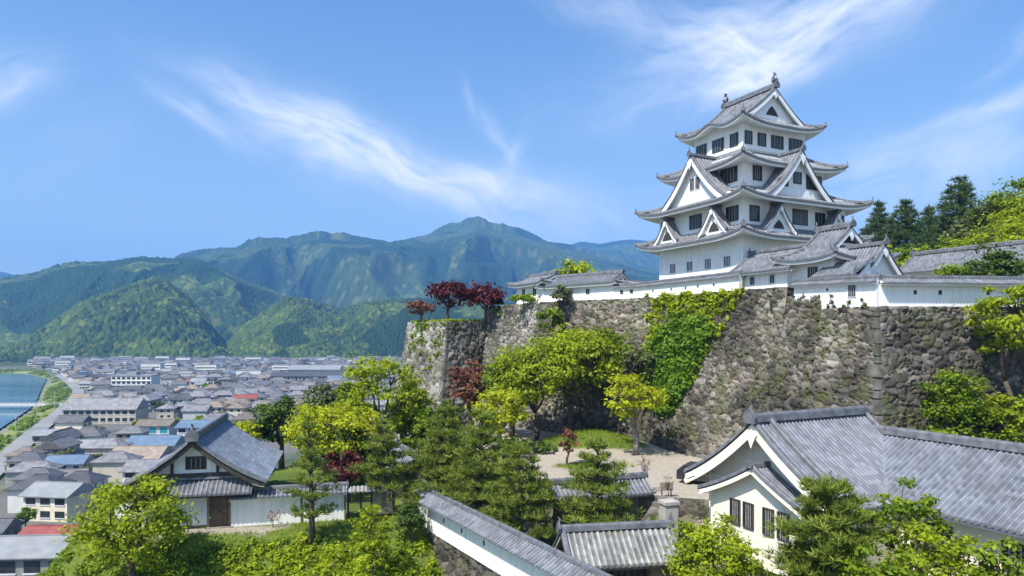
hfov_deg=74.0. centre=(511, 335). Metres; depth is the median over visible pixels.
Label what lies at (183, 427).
office building
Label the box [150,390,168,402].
town house
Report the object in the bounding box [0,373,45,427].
river
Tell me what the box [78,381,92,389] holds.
town house
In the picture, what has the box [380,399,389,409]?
town house
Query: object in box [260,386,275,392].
town house
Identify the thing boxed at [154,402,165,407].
town tree
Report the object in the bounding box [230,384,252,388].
town house
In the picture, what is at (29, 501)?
window
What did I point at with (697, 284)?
loophole wall
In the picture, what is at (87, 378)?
town house
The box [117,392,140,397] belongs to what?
town house
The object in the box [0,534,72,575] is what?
warehouse
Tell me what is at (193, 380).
town house
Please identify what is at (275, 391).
town house
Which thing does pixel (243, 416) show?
town house
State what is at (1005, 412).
shrub
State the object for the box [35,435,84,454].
town house
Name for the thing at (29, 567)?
window
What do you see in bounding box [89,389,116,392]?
town house
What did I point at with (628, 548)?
roofed gate
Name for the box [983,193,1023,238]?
broadleaf tree
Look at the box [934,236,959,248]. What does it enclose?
broadleaf tree
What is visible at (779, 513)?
window
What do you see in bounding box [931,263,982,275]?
broadleaf tree
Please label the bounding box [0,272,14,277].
mountain
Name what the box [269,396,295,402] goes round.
town house
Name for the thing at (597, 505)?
pine tree
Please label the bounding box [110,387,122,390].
town house
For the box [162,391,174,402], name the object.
town house
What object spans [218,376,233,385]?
town house
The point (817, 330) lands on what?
wall weeds
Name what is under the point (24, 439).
river road
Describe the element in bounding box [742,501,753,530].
window
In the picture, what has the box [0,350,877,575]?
ground
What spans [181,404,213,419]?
town house
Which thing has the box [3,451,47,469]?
town house
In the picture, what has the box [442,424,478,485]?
shrub
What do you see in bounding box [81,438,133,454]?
town house
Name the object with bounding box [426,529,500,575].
retaining wall
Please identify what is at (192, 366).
distant houses
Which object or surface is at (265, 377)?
town house
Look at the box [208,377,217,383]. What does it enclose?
town house
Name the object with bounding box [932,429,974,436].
shrub
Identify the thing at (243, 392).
town house
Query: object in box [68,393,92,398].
town house
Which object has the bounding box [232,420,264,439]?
maple tree
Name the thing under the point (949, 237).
broadleaf tree
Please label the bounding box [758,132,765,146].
window
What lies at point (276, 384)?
town house
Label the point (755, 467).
temple style hall
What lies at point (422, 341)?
ivy
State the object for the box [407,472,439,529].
parapet wall
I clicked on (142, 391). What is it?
town house
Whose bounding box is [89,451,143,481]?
town house
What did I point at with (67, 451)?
town tree
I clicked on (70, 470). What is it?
town house
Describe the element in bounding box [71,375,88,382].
town house
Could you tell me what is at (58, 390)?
riverbank scrub
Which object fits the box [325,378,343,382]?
town house
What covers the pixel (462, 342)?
stone bastion
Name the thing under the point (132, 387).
town house
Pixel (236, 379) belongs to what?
town house
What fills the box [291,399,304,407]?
town house
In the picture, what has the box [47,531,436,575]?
ground cover
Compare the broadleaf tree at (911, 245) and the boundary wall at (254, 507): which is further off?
the broadleaf tree at (911, 245)
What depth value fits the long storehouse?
79.70 m
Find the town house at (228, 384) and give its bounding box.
[221,382,242,387]
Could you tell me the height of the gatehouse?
7.438 m
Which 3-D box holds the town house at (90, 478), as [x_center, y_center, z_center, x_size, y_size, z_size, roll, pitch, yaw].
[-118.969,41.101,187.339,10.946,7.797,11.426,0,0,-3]
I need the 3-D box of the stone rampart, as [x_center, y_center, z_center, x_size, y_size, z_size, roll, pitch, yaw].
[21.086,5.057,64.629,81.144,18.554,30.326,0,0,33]
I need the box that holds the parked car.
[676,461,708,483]
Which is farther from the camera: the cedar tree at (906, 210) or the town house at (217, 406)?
the town house at (217, 406)
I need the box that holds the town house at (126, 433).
[114,426,150,440]
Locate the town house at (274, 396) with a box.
[265,393,285,399]
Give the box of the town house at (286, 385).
[279,383,298,391]
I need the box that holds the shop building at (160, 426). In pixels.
[134,419,179,434]
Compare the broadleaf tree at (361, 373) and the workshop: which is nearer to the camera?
the broadleaf tree at (361, 373)
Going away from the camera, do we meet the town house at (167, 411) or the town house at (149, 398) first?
the town house at (167, 411)
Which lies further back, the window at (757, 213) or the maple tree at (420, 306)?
the maple tree at (420, 306)
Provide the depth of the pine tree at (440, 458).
50.04 m
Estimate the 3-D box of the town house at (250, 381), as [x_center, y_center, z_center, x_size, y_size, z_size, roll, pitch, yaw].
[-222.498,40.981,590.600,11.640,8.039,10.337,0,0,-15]
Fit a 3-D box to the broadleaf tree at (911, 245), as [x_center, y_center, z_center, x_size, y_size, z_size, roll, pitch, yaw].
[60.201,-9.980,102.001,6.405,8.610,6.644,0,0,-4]
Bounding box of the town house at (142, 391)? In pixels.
[134,388,155,394]
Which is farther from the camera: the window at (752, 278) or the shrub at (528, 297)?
the shrub at (528, 297)
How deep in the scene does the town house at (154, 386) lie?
510.65 m
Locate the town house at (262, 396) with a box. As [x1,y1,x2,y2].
[257,392,268,400]
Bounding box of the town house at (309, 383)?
[301,382,315,385]
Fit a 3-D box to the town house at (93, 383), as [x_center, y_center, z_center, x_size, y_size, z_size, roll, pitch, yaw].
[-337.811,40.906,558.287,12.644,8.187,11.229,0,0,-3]
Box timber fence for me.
[347,485,396,517]
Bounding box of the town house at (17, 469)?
[2,460,65,488]
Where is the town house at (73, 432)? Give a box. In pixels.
[38,427,82,443]
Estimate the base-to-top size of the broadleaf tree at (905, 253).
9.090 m
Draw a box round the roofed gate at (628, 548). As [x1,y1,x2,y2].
[553,512,680,575]
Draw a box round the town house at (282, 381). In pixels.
[271,380,286,382]
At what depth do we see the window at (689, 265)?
71.66 m
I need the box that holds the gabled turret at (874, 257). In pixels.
[798,234,904,278]
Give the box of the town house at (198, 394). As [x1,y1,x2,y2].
[190,391,210,399]
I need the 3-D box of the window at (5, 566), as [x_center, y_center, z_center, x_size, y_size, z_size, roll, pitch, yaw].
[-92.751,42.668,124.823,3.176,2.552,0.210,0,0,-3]
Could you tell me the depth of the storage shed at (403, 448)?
53.83 m
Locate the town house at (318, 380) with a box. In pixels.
[308,378,325,383]
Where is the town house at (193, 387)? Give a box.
[187,385,198,390]
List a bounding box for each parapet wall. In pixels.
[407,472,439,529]
[418,490,612,575]
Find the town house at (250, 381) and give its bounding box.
[248,378,262,384]
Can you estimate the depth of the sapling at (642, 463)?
47.66 m
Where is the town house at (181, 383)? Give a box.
[170,381,189,386]
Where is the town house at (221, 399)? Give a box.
[216,397,227,402]
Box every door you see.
[210,496,228,526]
[605,569,644,575]
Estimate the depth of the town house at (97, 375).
643.79 m
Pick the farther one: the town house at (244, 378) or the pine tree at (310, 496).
the town house at (244, 378)
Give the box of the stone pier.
[658,498,679,541]
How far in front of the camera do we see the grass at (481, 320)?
94.59 m
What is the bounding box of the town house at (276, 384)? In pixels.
[270,382,279,387]
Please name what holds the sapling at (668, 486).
on the ground at (664, 462)
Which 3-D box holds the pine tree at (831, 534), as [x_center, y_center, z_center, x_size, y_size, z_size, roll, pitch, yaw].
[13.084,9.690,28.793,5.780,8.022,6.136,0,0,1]
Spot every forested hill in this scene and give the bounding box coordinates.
[0,256,291,346]
[0,276,233,361]
[226,297,515,357]
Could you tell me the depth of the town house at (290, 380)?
584.08 m
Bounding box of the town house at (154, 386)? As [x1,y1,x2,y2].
[144,384,163,388]
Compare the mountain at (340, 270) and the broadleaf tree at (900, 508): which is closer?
the broadleaf tree at (900, 508)
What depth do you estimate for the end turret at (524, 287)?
86.21 m
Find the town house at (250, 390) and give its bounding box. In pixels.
[234,388,259,393]
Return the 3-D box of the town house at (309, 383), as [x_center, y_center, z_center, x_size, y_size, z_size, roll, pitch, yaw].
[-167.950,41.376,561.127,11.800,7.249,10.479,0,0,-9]
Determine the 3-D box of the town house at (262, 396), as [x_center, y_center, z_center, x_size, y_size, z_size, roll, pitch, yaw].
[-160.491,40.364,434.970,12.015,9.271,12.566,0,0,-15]
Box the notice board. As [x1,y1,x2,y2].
[660,482,672,495]
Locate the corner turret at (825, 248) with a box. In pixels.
[770,215,900,295]
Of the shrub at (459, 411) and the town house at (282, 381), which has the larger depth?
the town house at (282, 381)
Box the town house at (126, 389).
[117,388,133,392]
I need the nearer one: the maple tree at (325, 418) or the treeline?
the maple tree at (325, 418)
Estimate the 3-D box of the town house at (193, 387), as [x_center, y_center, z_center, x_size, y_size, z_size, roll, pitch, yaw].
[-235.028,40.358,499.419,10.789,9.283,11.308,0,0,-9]
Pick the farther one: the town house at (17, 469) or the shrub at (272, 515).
the town house at (17, 469)
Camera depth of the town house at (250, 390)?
460.34 m
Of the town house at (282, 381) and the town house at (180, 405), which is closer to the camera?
the town house at (180, 405)
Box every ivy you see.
[403,317,446,372]
[633,283,744,386]
[639,309,716,418]
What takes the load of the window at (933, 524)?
in the temple style hall
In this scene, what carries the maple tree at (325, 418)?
on the ground at (664, 462)
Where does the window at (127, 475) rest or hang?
in the grey long house at (129, 468)
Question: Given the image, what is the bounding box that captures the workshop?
[127,435,184,455]
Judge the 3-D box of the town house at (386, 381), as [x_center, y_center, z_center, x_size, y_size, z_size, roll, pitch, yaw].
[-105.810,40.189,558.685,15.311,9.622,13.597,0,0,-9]
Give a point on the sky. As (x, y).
(129, 128)
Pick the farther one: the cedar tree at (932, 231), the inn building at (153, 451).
the inn building at (153, 451)
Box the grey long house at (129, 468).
[118,459,159,482]
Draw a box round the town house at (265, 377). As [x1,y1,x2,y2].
[257,374,269,380]
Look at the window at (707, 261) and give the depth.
69.15 m
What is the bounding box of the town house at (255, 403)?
[252,401,261,408]
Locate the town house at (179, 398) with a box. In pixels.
[168,393,194,402]
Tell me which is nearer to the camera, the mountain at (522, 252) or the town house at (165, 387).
the town house at (165, 387)
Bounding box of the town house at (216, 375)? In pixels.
[205,373,223,377]
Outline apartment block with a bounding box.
[111,371,160,386]
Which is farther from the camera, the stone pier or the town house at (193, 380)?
the town house at (193, 380)
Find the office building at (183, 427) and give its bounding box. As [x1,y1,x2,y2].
[174,420,211,435]
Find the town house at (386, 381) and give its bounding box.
[374,379,392,383]
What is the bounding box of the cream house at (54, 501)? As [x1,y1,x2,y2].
[17,481,98,521]
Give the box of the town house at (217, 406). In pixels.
[208,401,228,412]
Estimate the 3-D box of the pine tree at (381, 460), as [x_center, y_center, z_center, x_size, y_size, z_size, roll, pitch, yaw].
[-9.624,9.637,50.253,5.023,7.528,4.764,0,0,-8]
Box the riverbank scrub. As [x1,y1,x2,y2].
[0,369,71,449]
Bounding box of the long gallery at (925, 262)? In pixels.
[900,239,1023,275]
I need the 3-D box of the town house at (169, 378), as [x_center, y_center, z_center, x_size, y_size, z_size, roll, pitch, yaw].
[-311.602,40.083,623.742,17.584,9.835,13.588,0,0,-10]
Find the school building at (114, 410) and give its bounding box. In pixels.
[60,398,150,423]
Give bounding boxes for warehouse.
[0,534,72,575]
[271,371,347,379]
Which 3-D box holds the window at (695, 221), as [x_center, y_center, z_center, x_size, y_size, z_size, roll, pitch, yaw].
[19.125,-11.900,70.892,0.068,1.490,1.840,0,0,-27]
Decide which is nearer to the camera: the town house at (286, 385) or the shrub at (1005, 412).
the shrub at (1005, 412)
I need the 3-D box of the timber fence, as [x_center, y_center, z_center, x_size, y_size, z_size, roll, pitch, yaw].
[-10.255,11.965,49.488,3.643,2.270,1.100,0,0,-14]
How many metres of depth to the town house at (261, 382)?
555.34 m
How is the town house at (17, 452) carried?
on the ground at (664, 462)
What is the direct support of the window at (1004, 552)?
in the temple style hall
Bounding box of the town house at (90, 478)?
[63,470,111,498]
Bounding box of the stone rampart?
[473,287,1023,458]
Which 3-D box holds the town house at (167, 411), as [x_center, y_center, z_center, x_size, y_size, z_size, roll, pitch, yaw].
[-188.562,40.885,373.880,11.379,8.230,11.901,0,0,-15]
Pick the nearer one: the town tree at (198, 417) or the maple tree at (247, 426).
the maple tree at (247, 426)
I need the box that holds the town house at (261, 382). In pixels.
[254,381,273,384]
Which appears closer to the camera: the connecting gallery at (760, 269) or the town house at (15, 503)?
the connecting gallery at (760, 269)
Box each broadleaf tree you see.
[53,471,210,575]
[245,395,298,468]
[293,381,339,458]
[335,352,428,451]
[338,426,379,485]
[391,385,436,449]
[411,407,455,478]
[475,354,543,437]
[485,337,590,440]
[517,321,632,431]
[543,258,601,274]
[565,325,632,417]
[613,346,662,433]
[653,511,772,575]
[854,477,959,568]
[869,517,991,575]
[890,241,932,266]
[890,247,910,266]
[897,244,942,265]
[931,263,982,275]
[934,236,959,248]
[935,195,1005,242]
[940,219,993,247]
[940,231,992,248]
[952,284,1023,440]
[957,176,1023,238]
[957,237,1023,275]
[957,536,1023,575]
[962,206,1023,245]
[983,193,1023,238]
[989,220,1023,241]
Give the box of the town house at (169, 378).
[160,374,183,385]
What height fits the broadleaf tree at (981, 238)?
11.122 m
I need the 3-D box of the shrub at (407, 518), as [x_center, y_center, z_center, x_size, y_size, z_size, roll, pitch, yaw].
[-7.031,12.820,46.529,2.564,3.013,2.435,0,0,-13]
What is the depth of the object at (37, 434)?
281.05 m
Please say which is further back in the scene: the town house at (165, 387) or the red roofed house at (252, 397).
the town house at (165, 387)
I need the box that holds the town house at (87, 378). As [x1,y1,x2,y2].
[79,377,95,380]
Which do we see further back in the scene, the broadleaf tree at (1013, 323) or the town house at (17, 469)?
the town house at (17, 469)
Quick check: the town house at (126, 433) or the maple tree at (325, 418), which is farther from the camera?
the town house at (126, 433)
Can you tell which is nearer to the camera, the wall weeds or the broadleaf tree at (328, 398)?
the wall weeds
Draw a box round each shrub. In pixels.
[265,507,283,527]
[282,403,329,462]
[308,541,374,575]
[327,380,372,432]
[384,400,415,447]
[384,435,417,451]
[393,501,427,542]
[430,399,467,459]
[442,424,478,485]
[492,306,502,315]
[495,435,536,456]
[506,293,538,306]
[532,443,557,453]
[535,307,565,335]
[838,545,918,575]
[916,367,1011,439]
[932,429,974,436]
[970,392,1023,437]
[992,427,1023,442]
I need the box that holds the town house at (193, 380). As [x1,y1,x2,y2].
[190,378,208,384]
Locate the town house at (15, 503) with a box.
[3,473,76,512]
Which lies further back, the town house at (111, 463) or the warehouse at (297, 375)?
the warehouse at (297, 375)
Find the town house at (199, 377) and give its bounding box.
[189,377,210,384]
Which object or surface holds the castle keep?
on the upper court
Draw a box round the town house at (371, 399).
[364,394,377,404]
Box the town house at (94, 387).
[91,385,112,390]
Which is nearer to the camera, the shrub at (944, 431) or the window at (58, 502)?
the shrub at (944, 431)
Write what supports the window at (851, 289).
in the loophole wall at (854, 289)
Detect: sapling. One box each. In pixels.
[345,504,400,575]
[558,427,579,464]
[634,452,652,470]
[664,473,673,496]
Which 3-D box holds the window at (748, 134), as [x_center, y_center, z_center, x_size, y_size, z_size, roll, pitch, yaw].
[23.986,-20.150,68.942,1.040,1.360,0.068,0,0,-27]
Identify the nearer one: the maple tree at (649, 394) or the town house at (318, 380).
the maple tree at (649, 394)
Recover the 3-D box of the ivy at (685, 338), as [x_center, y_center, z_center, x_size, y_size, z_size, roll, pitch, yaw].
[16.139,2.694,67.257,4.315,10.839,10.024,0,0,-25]
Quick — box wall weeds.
[711,293,866,443]
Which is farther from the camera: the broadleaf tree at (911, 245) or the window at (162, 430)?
the window at (162, 430)
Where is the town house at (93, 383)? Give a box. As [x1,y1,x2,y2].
[90,381,101,386]
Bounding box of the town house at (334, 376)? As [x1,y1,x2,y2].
[327,375,342,378]
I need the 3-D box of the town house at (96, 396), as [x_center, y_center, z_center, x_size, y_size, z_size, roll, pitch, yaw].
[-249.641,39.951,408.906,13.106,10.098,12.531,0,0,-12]
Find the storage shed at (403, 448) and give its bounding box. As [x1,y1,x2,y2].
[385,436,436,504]
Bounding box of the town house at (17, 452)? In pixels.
[3,446,48,469]
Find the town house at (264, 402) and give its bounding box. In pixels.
[253,401,274,412]
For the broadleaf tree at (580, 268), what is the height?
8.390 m
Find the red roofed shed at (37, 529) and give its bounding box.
[17,524,81,534]
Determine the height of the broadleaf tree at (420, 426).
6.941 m
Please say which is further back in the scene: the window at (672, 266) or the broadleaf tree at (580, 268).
the broadleaf tree at (580, 268)
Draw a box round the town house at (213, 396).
[210,393,217,398]
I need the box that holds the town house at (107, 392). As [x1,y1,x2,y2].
[95,390,119,395]
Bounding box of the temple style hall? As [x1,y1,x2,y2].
[683,401,1023,575]
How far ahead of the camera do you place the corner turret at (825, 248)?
56.86 m
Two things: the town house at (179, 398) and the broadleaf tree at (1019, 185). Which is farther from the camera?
the town house at (179, 398)
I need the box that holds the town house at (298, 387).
[289,385,311,391]
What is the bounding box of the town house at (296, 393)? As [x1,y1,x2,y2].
[288,390,305,396]
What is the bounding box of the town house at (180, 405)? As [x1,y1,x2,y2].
[176,400,196,416]
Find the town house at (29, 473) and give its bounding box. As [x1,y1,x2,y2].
[9,467,67,484]
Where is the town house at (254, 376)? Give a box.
[248,374,258,378]
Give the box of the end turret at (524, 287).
[507,268,558,303]
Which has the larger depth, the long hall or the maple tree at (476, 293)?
the long hall
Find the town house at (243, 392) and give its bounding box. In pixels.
[232,390,252,396]
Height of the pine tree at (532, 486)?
7.266 m
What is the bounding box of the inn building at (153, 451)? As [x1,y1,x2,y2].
[112,445,174,458]
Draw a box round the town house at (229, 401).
[224,398,236,405]
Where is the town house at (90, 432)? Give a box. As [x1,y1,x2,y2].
[78,426,111,438]
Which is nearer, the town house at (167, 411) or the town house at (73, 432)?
the town house at (73, 432)
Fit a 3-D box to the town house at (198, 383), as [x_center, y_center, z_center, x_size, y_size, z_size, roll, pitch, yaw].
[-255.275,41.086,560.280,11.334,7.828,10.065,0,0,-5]
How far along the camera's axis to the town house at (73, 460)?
212.79 m
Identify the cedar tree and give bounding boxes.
[859,227,874,240]
[860,199,900,249]
[880,198,934,250]
[906,174,985,249]
[914,205,935,241]
[925,224,945,249]
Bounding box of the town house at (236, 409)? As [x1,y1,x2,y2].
[224,402,251,415]
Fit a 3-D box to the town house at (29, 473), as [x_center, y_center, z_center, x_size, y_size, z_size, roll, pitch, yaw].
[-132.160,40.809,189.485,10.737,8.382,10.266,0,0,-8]
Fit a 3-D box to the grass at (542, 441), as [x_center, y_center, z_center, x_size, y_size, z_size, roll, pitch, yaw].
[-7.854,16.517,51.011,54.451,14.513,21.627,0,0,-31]
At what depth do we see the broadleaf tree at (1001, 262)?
55.06 m
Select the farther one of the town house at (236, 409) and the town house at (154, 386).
the town house at (154, 386)
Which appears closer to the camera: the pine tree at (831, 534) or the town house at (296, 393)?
the pine tree at (831, 534)
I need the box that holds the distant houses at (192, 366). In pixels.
[27,355,401,381]
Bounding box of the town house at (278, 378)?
[269,377,286,380]
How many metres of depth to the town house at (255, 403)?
397.62 m
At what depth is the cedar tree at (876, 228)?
111.69 m
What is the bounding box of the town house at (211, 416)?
[200,413,235,421]
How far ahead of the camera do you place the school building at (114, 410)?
348.67 m
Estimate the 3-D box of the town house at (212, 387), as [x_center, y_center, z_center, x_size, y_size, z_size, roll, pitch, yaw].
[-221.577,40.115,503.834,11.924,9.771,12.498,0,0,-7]
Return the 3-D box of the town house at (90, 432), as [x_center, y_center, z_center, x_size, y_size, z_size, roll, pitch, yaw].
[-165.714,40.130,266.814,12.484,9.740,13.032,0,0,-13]
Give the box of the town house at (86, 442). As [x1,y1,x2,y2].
[78,439,98,453]
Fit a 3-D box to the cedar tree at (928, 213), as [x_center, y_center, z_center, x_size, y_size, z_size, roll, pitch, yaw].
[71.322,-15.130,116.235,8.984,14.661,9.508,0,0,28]
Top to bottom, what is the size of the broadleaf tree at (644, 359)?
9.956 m
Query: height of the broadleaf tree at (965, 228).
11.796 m
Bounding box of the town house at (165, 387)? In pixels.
[155,385,173,389]
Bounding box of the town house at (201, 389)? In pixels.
[192,387,210,391]
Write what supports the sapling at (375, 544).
on the ground at (664, 462)
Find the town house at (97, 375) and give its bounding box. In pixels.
[89,373,105,378]
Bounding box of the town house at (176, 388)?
[174,387,190,390]
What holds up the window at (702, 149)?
in the castle keep
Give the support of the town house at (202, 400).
on the ground at (664, 462)
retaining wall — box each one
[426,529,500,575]
[540,483,708,526]
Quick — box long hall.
[287,365,343,370]
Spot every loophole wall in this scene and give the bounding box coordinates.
[612,281,640,298]
[637,269,744,297]
[789,271,882,308]
[874,272,1023,306]
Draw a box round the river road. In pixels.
[0,369,84,474]
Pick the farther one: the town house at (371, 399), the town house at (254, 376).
the town house at (254, 376)
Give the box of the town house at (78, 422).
[52,415,94,429]
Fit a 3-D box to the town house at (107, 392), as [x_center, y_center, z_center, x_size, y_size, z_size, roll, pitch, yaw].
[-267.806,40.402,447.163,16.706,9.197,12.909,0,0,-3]
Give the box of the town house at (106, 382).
[96,379,110,384]
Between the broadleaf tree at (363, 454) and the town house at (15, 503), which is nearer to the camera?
the broadleaf tree at (363, 454)
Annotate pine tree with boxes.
[278,413,341,545]
[347,417,415,515]
[383,400,471,507]
[425,406,525,519]
[479,439,572,538]
[549,284,572,326]
[555,433,645,534]
[751,472,889,575]
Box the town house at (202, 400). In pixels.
[191,398,215,403]
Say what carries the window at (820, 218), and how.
in the castle keep
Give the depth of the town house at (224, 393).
457.10 m
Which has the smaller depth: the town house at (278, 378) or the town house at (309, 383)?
the town house at (309, 383)
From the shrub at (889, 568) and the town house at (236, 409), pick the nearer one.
the shrub at (889, 568)
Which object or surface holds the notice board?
on the ground at (664, 462)
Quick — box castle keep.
[635,72,873,279]
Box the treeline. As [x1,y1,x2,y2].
[0,355,400,362]
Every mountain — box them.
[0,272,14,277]
[172,231,511,307]
[403,216,877,344]
[571,239,658,269]
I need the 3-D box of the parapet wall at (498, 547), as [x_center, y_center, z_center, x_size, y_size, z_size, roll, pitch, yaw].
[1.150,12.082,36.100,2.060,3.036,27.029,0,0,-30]
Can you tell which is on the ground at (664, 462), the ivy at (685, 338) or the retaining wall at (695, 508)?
the retaining wall at (695, 508)
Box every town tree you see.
[14,507,38,526]
[53,448,77,454]
[81,465,92,470]
[82,497,104,515]
[91,453,103,458]
[94,483,111,497]
[130,419,139,425]
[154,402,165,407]
[193,415,202,419]
[243,408,255,412]
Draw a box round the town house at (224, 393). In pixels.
[213,390,233,398]
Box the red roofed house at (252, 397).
[234,394,257,400]
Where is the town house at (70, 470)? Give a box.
[55,468,92,476]
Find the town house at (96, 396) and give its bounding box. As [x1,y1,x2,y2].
[87,394,107,397]
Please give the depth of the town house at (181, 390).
468.97 m
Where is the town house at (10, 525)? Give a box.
[0,517,25,534]
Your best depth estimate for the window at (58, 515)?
164.35 m
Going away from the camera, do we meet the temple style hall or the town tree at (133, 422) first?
the temple style hall
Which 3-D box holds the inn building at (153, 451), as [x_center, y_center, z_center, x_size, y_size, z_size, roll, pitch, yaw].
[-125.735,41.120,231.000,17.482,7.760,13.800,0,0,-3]
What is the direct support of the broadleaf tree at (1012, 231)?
on the hillside
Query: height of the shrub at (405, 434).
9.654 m
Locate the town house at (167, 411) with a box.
[156,403,181,418]
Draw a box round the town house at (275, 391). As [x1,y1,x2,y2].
[268,390,287,396]
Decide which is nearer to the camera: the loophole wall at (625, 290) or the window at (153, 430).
the loophole wall at (625, 290)
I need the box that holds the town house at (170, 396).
[167,393,190,402]
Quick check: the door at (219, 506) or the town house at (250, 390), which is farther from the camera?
the town house at (250, 390)
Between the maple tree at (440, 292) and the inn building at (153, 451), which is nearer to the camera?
the maple tree at (440, 292)
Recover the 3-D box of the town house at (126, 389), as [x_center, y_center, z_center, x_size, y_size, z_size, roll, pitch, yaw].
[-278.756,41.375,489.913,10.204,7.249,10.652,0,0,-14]
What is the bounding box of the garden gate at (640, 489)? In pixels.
[542,467,653,531]
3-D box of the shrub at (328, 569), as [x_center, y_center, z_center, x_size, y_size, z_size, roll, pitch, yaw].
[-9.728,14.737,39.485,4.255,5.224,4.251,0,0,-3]
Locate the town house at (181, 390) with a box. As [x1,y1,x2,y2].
[173,387,191,393]
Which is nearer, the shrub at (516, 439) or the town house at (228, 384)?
the shrub at (516, 439)
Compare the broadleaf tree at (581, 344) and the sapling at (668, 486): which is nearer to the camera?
the sapling at (668, 486)
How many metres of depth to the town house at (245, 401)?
382.76 m
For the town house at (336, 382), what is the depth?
542.59 m
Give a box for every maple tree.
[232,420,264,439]
[271,397,398,482]
[320,445,365,500]
[403,300,442,321]
[424,280,470,319]
[446,358,490,424]
[462,279,509,323]
[464,388,536,443]
[599,371,670,455]
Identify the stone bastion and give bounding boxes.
[384,321,486,443]
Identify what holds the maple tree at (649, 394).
on the ground at (664, 462)
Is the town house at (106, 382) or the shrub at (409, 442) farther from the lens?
the town house at (106, 382)
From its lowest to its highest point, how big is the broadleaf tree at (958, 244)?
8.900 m
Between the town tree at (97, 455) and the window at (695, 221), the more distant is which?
the town tree at (97, 455)
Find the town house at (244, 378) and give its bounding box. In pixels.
[233,377,248,380]
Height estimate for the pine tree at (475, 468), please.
8.965 m
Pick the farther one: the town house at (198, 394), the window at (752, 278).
the town house at (198, 394)
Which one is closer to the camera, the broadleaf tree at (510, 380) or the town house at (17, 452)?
the broadleaf tree at (510, 380)
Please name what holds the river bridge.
on the ground at (664, 462)
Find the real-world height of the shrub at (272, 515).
1.728 m
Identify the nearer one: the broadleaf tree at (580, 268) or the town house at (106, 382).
the broadleaf tree at (580, 268)
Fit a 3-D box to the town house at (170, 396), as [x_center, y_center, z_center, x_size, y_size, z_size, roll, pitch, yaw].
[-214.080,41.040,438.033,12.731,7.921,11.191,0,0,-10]
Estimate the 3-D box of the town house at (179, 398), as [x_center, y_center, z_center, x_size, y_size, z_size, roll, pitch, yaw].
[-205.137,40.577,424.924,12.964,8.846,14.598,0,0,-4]
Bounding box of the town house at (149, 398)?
[137,393,162,411]
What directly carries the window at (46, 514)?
in the cream house at (54, 501)
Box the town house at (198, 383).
[193,381,210,386]
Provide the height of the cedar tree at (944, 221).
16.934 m
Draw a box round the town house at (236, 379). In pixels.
[230,378,243,381]
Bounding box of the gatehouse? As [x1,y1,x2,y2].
[115,413,283,533]
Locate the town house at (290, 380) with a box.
[287,378,297,382]
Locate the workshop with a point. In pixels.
(175, 442)
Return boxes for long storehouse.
[533,268,638,301]
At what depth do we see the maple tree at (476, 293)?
93.07 m
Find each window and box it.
[0,561,15,575]
[22,561,39,574]
[25,498,34,505]
[39,498,49,505]
[40,511,49,518]
[54,499,64,506]
[54,511,64,518]
[124,473,134,478]
[149,428,156,433]
[159,428,166,433]
[670,263,675,273]
[686,261,692,271]
[689,213,701,229]
[696,143,706,154]
[705,258,710,268]
[712,137,723,153]
[720,165,737,183]
[723,255,730,266]
[726,205,738,221]
[730,132,737,147]
[730,497,740,525]
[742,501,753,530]
[745,130,752,144]
[749,205,765,221]
[749,276,754,285]
[753,165,761,180]
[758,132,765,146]
[762,507,774,536]
[769,274,774,283]
[771,135,783,149]
[777,511,789,541]
[789,138,802,150]
[792,208,807,225]
[808,266,817,277]
[815,212,827,226]
[847,285,855,297]
[924,521,952,554]
[1002,540,1023,572]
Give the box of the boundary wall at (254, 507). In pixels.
[229,480,348,526]
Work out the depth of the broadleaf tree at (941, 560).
26.25 m
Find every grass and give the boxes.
[58,428,632,575]
[410,318,483,321]
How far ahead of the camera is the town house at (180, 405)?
378.99 m
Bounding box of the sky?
[0,0,1023,274]
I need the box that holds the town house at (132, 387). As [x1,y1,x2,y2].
[122,385,143,390]
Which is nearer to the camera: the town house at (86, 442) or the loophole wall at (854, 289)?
the loophole wall at (854, 289)
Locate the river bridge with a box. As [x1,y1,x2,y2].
[0,402,65,405]
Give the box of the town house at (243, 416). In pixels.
[232,412,258,424]
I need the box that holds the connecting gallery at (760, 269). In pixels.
[727,242,811,295]
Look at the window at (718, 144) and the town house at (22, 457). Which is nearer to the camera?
the window at (718, 144)
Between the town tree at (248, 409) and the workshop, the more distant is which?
the town tree at (248, 409)
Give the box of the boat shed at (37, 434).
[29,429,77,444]
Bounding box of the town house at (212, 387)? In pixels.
[204,384,222,390]
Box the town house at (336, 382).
[329,380,341,387]
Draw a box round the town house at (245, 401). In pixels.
[229,398,253,407]
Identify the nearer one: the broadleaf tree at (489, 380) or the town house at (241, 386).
the broadleaf tree at (489, 380)
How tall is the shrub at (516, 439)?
2.145 m
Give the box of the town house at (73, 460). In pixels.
[45,454,95,468]

